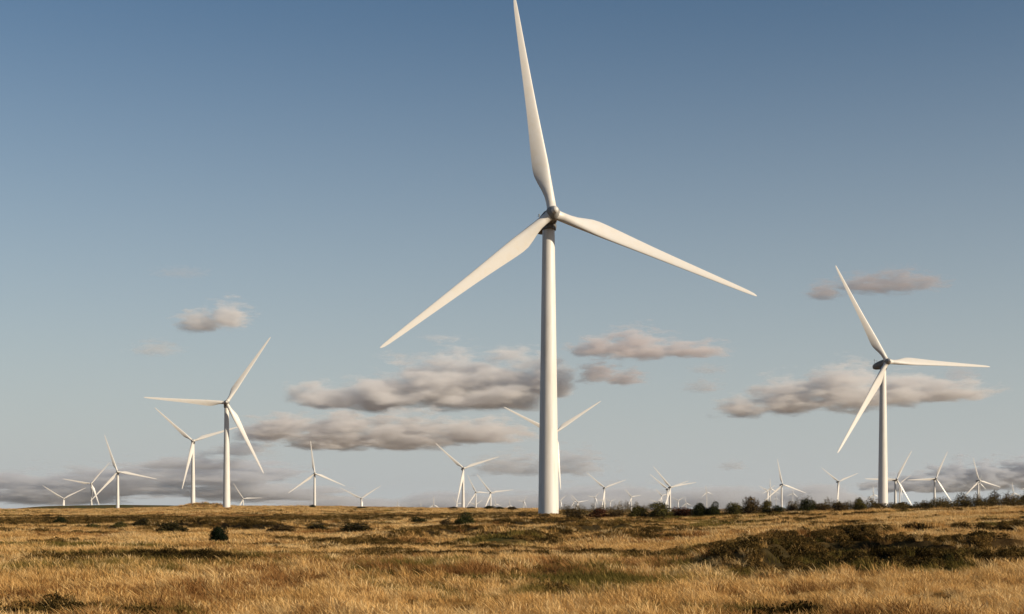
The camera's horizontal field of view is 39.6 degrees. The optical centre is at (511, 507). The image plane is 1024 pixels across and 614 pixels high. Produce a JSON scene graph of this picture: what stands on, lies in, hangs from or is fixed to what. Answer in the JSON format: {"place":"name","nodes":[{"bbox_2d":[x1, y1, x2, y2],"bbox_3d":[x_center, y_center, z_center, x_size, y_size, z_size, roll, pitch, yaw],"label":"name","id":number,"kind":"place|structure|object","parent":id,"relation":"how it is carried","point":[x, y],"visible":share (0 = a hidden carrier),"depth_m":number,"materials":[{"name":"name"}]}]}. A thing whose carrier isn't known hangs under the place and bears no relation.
{"place":"outdoors","nodes":[
{"label":"outdoors","id":0,"kind":"place"},
{"bbox_2d":[0,502,1023,613],"bbox_3d":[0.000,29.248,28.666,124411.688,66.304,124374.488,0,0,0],"label":"ground","id":1,"kind":"structure","parent":0,"point":[858,545],"depth_m":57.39,"materials":[{"name":"brown plant"}]},
{"bbox_2d":[53,516,67,522],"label":"shrub","id":2,"kind":"object","parent":1,"relation":"on","point":[62,519],"visible":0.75,"depth_m":187.07,"materials":[{"name":"green plant"}]},
{"bbox_2d":[44,486,84,505],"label":"wind turbine","id":3,"kind":"object","parent":1,"relation":"on","point":[65,497],"visible":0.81,"depth_m":2688.58,"materials":[{"name":"white paint"}]},
{"bbox_2d":[65,465,107,504],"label":"wind turbine","id":4,"kind":"object","parent":1,"relation":"on","point":[93,488],"visible":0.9,"depth_m":2356.16,"materials":[{"name":"white paint"}]},
{"bbox_2d":[80,523,101,528],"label":"shrub","id":5,"kind":"object","parent":1,"relation":"on","point":[94,525],"visible":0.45,"depth_m":144.64,"materials":[{"name":"green plant"}]},
{"bbox_2d":[110,521,129,527],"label":"shrub","id":6,"kind":"object","parent":1,"relation":"on","point":[117,524],"visible":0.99,"depth_m":145.16,"materials":[{"name":"green plant"}]},
{"bbox_2d":[91,435,155,507],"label":"wind turbine","id":7,"kind":"object","parent":1,"relation":"on","point":[117,482],"visible":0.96,"depth_m":1663.94,"materials":[{"name":"white paint"}]},
{"bbox_2d":[133,518,149,526],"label":"shrub","id":8,"kind":"object","parent":1,"relation":"on","point":[143,521],"visible":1,"depth_m":146.83,"materials":[{"name":"green plant"}]},
{"bbox_2d":[156,521,188,531],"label":"shrub","id":9,"kind":"object","parent":1,"relation":"on","point":[171,526],"visible":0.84,"depth_m":136.49,"materials":[{"name":"green plant"}]},
{"bbox_2d":[155,408,236,503],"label":"wind turbine","id":10,"kind":"object","parent":1,"relation":"on","point":[191,457],"visible":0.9,"depth_m":1317.17,"materials":[{"name":"white paint"}]},
{"bbox_2d":[144,337,270,507],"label":"wind turbine","id":11,"kind":"object","parent":1,"relation":"on","point":[226,463],"visible":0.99,"depth_m":817.25,"materials":[{"name":"white paint"}]},
{"bbox_2d":[208,526,228,541],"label":"shrub","id":12,"kind":"object","parent":1,"relation":"on","point":[217,533],"visible":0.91,"depth_m":93.04,"materials":[{"name":"green plant"}]},
{"bbox_2d":[233,483,252,505],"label":"wind turbine","id":13,"kind":"object","parent":1,"relation":"on","point":[242,497],"visible":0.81,"depth_m":3498.54,"materials":[{"name":"white paint"}]},
{"bbox_2d":[265,523,295,531],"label":"shrub","id":14,"kind":"object","parent":1,"relation":"on","point":[277,527],"visible":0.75,"depth_m":134.77,"materials":[{"name":"green plant"}]},
{"bbox_2d":[304,522,328,530],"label":"shrub","id":15,"kind":"object","parent":1,"relation":"on","point":[316,526],"visible":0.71,"depth_m":140.25,"materials":[{"name":"green plant"}]},
{"bbox_2d":[289,441,344,505],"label":"wind turbine","id":16,"kind":"object","parent":1,"relation":"on","point":[314,489],"visible":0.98,"depth_m":1978.02,"materials":[{"name":"white paint"}]},
{"bbox_2d":[339,522,372,532],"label":"shrub","id":17,"kind":"object","parent":1,"relation":"on","point":[361,526],"visible":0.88,"depth_m":136.16,"materials":[{"name":"green plant"}]},
{"bbox_2d":[341,486,379,505],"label":"wind turbine","id":18,"kind":"object","parent":1,"relation":"on","point":[361,504],"visible":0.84,"depth_m":2791.22,"materials":[{"name":"white paint"}]},
{"bbox_2d":[409,516,428,522],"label":"shrub","id":19,"kind":"object","parent":1,"relation":"on","point":[415,519],"visible":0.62,"depth_m":205.02,"materials":[{"name":"green plant"}]},
{"bbox_2d":[439,519,454,525],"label":"shrub","id":20,"kind":"object","parent":1,"relation":"on","point":[445,521],"visible":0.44,"depth_m":152.74,"materials":[{"name":"green plant"}]},
{"bbox_2d":[453,512,475,524],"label":"shrub","id":21,"kind":"object","parent":1,"relation":"on","point":[465,518],"visible":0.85,"depth_m":156.63,"materials":[{"name":"green plant"}]},
{"bbox_2d":[436,444,497,506],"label":"wind turbine","id":22,"kind":"object","parent":1,"relation":"on","point":[462,476],"visible":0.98,"depth_m":1721.68,"materials":[{"name":"white paint"}]},
{"bbox_2d":[466,477,494,507],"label":"wind turbine","id":23,"kind":"object","parent":1,"relation":"on","point":[475,494],"visible":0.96,"depth_m":3407.01,"materials":[{"name":"white paint"}]},
{"bbox_2d":[478,476,508,506],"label":"wind turbine","id":24,"kind":"object","parent":1,"relation":"on","point":[489,497],"visible":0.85,"depth_m":2809.39,"materials":[{"name":"white paint"}]},
{"bbox_2d":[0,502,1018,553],"bbox_3d":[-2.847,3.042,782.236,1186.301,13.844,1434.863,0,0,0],"label":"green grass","id":25,"kind":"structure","parent":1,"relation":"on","point":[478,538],"depth_m":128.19,"materials":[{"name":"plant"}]},
{"bbox_2d":[0,537,1020,613],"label":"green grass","id":26,"kind":"structure","parent":1,"relation":"on","point":[596,578],"depth_m":47.87,"materials":[{"name":"plant"}]},
{"bbox_2d":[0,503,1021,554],"bbox_3d":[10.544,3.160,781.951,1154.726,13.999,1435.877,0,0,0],"label":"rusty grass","id":27,"kind":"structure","parent":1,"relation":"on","point":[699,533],"depth_m":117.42,"materials":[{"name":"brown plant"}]},
{"bbox_2d":[0,520,1023,613],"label":"straw grass","id":28,"kind":"structure","parent":1,"relation":"on","point":[1000,596],"depth_m":38.98,"materials":[{"name":"yellow plant"}]},
{"bbox_2d":[0,501,1023,555],"bbox_3d":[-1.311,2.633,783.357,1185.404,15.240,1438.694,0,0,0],"label":"straw grass","id":29,"kind":"structure","parent":1,"relation":"on","point":[190,537],"depth_m":114.90,"materials":[{"name":"yellow plant"}]},
{"bbox_2d":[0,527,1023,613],"bbox_3d":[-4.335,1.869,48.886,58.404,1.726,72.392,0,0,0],"label":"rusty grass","id":30,"kind":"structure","parent":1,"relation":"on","point":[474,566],"depth_m":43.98,"materials":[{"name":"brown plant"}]},
{"bbox_2d":[534,514,551,517],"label":"shrub","id":31,"kind":"object","parent":1,"relation":"on","point":[544,515],"visible":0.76,"depth_m":234.39,"materials":[{"name":"green plant"}]},
{"bbox_2d":[504,401,600,488],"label":"wind turbine","id":32,"kind":"object","parent":1,"relation":"on","point":[564,424],"visible":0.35,"depth_m":1133.64,"materials":[{"name":"white paint"}]},
{"bbox_2d":[380,0,756,513],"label":"wind turbine","id":33,"kind":"object","parent":1,"relation":"on","point":[544,224],"visible":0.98,"depth_m":294.22,"materials":[{"name":"white paint"}]},
{"bbox_2d":[563,508,588,518],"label":"shrub","id":34,"kind":"object","parent":1,"relation":"on","point":[572,512],"visible":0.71,"depth_m":183.41,"materials":[{"name":"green plant"}]},
{"bbox_2d":[585,508,608,517],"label":"shrub","id":35,"kind":"object","parent":1,"relation":"on","point":[598,512],"visible":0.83,"depth_m":210.70,"materials":[{"name":"brown plant"}]},
{"bbox_2d":[590,475,624,507],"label":"wind turbine","id":36,"kind":"object","parent":1,"relation":"on","point":[603,503],"visible":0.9,"depth_m":2765.34,"materials":[{"name":"white paint"}]},
{"bbox_2d":[605,510,626,516],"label":"shrub","id":37,"kind":"object","parent":1,"relation":"on","point":[615,513],"visible":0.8,"depth_m":209.76,"materials":[{"name":"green plant"}]},
{"bbox_2d":[625,489,640,510],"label":"wind turbine","id":38,"kind":"object","parent":1,"relation":"on","point":[631,499],"visible":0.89,"depth_m":6260.21,"materials":[{"name":"white paint"}]},
{"bbox_2d":[626,506,650,517],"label":"shrub","id":39,"kind":"object","parent":1,"relation":"on","point":[635,512],"visible":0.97,"depth_m":200.92,"materials":[{"name":"green plant"}]},
{"bbox_2d":[646,501,674,516],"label":"shrub","id":40,"kind":"object","parent":1,"relation":"on","point":[662,510],"visible":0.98,"depth_m":199.96,"materials":[{"name":"green plant"}]},
{"bbox_2d":[650,474,686,507],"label":"wind turbine","id":41,"kind":"object","parent":1,"relation":"on","point":[664,486],"visible":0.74,"depth_m":2761.90,"materials":[{"name":"white paint"}]},
{"bbox_2d":[653,466,695,510],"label":"wind turbine","id":42,"kind":"object","parent":1,"relation":"on","point":[669,487],"visible":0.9,"depth_m":2399.32,"materials":[{"name":"white paint"}]},
{"bbox_2d":[671,506,692,516],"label":"shrub","id":43,"kind":"object","parent":1,"relation":"on","point":[681,511],"visible":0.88,"depth_m":201.04,"materials":[{"name":"brown plant"}]},
{"bbox_2d":[688,502,706,515],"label":"shrub","id":44,"kind":"object","parent":1,"relation":"on","point":[700,510],"visible":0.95,"depth_m":198.00,"materials":[{"name":"green plant"}]},
{"bbox_2d":[706,501,721,515],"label":"shrub","id":45,"kind":"object","parent":1,"relation":"on","point":[713,510],"visible":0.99,"depth_m":197.37,"materials":[{"name":"green plant"}]},
{"bbox_2d":[723,502,742,514],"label":"shrub","id":46,"kind":"object","parent":1,"relation":"on","point":[734,508],"visible":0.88,"depth_m":200.30,"materials":[{"name":"green plant"}]},
{"bbox_2d":[740,496,762,513],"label":"shrub","id":47,"kind":"object","parent":1,"relation":"on","point":[750,506],"visible":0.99,"depth_m":196.63,"materials":[{"name":"green plant"}]},
{"bbox_2d":[759,500,771,512],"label":"shrub","id":48,"kind":"object","parent":1,"relation":"on","point":[766,506],"visible":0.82,"depth_m":199.82,"materials":[{"name":"green plant"}]},
{"bbox_2d":[762,482,777,505],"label":"wind turbine","id":49,"kind":"object","parent":1,"relation":"on","point":[770,489],"visible":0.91,"depth_m":6429.66,"materials":[{"name":"white paint"}]},
{"bbox_2d":[769,505,785,512],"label":"shrub","id":50,"kind":"object","parent":1,"relation":"on","point":[777,508],"visible":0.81,"depth_m":198.08,"materials":[{"name":"green plant"}]},
{"bbox_2d":[766,459,804,510],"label":"wind turbine","id":51,"kind":"object","parent":1,"relation":"on","point":[780,486],"visible":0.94,"depth_m":2506.71,"materials":[{"name":"white paint"}]},
{"bbox_2d":[559,491,1023,514],"bbox_3d":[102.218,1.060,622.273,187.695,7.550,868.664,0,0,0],"label":"scrub","id":52,"kind":"object","parent":1,"relation":"on","point":[964,503],"visible":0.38,"depth_m":198.48,"materials":[{"name":"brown plant"}]},
{"bbox_2d":[786,505,798,511],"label":"shrub","id":53,"kind":"object","parent":1,"relation":"on","point":[791,508],"visible":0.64,"depth_m":201.41,"materials":[{"name":"green plant"}]},
{"bbox_2d":[797,498,816,511],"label":"shrub","id":54,"kind":"object","parent":1,"relation":"on","point":[807,504],"visible":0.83,"depth_m":199.67,"materials":[{"name":"green plant"}]},
{"bbox_2d":[814,503,832,510],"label":"shrub","id":55,"kind":"object","parent":1,"relation":"on","point":[822,506],"visible":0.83,"depth_m":201.76,"materials":[{"name":"green plant"}]},
{"bbox_2d":[830,502,849,510],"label":"shrub","id":56,"kind":"object","parent":1,"relation":"on","point":[841,506],"visible":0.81,"depth_m":195.79,"materials":[{"name":"green plant"}]},
{"bbox_2d":[822,468,857,501],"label":"wind turbine","id":57,"kind":"object","parent":1,"relation":"on","point":[837,481],"visible":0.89,"depth_m":2896.26,"materials":[{"name":"white paint"}]},
{"bbox_2d":[853,497,867,509],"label":"shrub","id":58,"kind":"object","parent":1,"relation":"on","point":[861,506],"visible":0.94,"depth_m":192.85,"materials":[{"name":"green plant"}]},
{"bbox_2d":[871,502,886,508],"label":"shrub","id":59,"kind":"object","parent":1,"relation":"on","point":[883,507],"visible":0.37,"depth_m":200.88,"materials":[{"name":"green plant"}]},
{"bbox_2d":[866,451,911,504],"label":"wind turbine","id":60,"kind":"object","parent":1,"relation":"on","point":[900,485],"visible":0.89,"depth_m":1929.24,"materials":[{"name":"white paint"}]},
{"bbox_2d":[888,475,910,502],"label":"wind turbine","id":61,"kind":"object","parent":1,"relation":"on","point":[899,488],"visible":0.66,"depth_m":4376.64,"materials":[{"name":"white paint"}]},
{"bbox_2d":[835,265,989,506],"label":"wind turbine","id":62,"kind":"object","parent":1,"relation":"on","point":[882,365],"visible":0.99,"depth_m":600.33,"materials":[{"name":"white paint"}]},
{"bbox_2d":[912,453,950,501],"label":"wind turbine","id":63,"kind":"object","parent":1,"relation":"on","point":[934,490],"visible":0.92,"depth_m":2128.26,"materials":[{"name":"white paint"}]},
{"bbox_2d":[950,492,970,504],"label":"shrub","id":64,"kind":"object","parent":1,"relation":"on","point":[960,496],"visible":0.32,"depth_m":198.21,"materials":[{"name":"green plant"}]},
{"bbox_2d":[970,494,982,506],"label":"shrub","id":65,"kind":"object","parent":1,"relation":"on","point":[976,500],"visible":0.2,"depth_m":197.10,"materials":[{"name":"green plant"}]},
{"bbox_2d":[967,458,998,498],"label":"wind turbine","id":66,"kind":"object","parent":1,"relation":"on","point":[977,481],"visible":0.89,"depth_m":2780.47,"materials":[{"name":"white paint"}]},
{"bbox_2d":[985,489,1002,505],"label":"shrub","id":67,"kind":"object","parent":1,"relation":"on","point":[996,495],"visible":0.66,"depth_m":195.29,"materials":[{"name":"green plant"}]},
{"bbox_2d":[1002,491,1018,503],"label":"shrub","id":68,"kind":"object","parent":1,"relation":"on","point":[1007,496],"visible":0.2,"depth_m":202.27,"materials":[{"name":"green plant"}]},
{"bbox_2d":[0,0,1023,508],"label":"sky","id":69,"kind":"structure","parent":0,"point":[187,186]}
]}

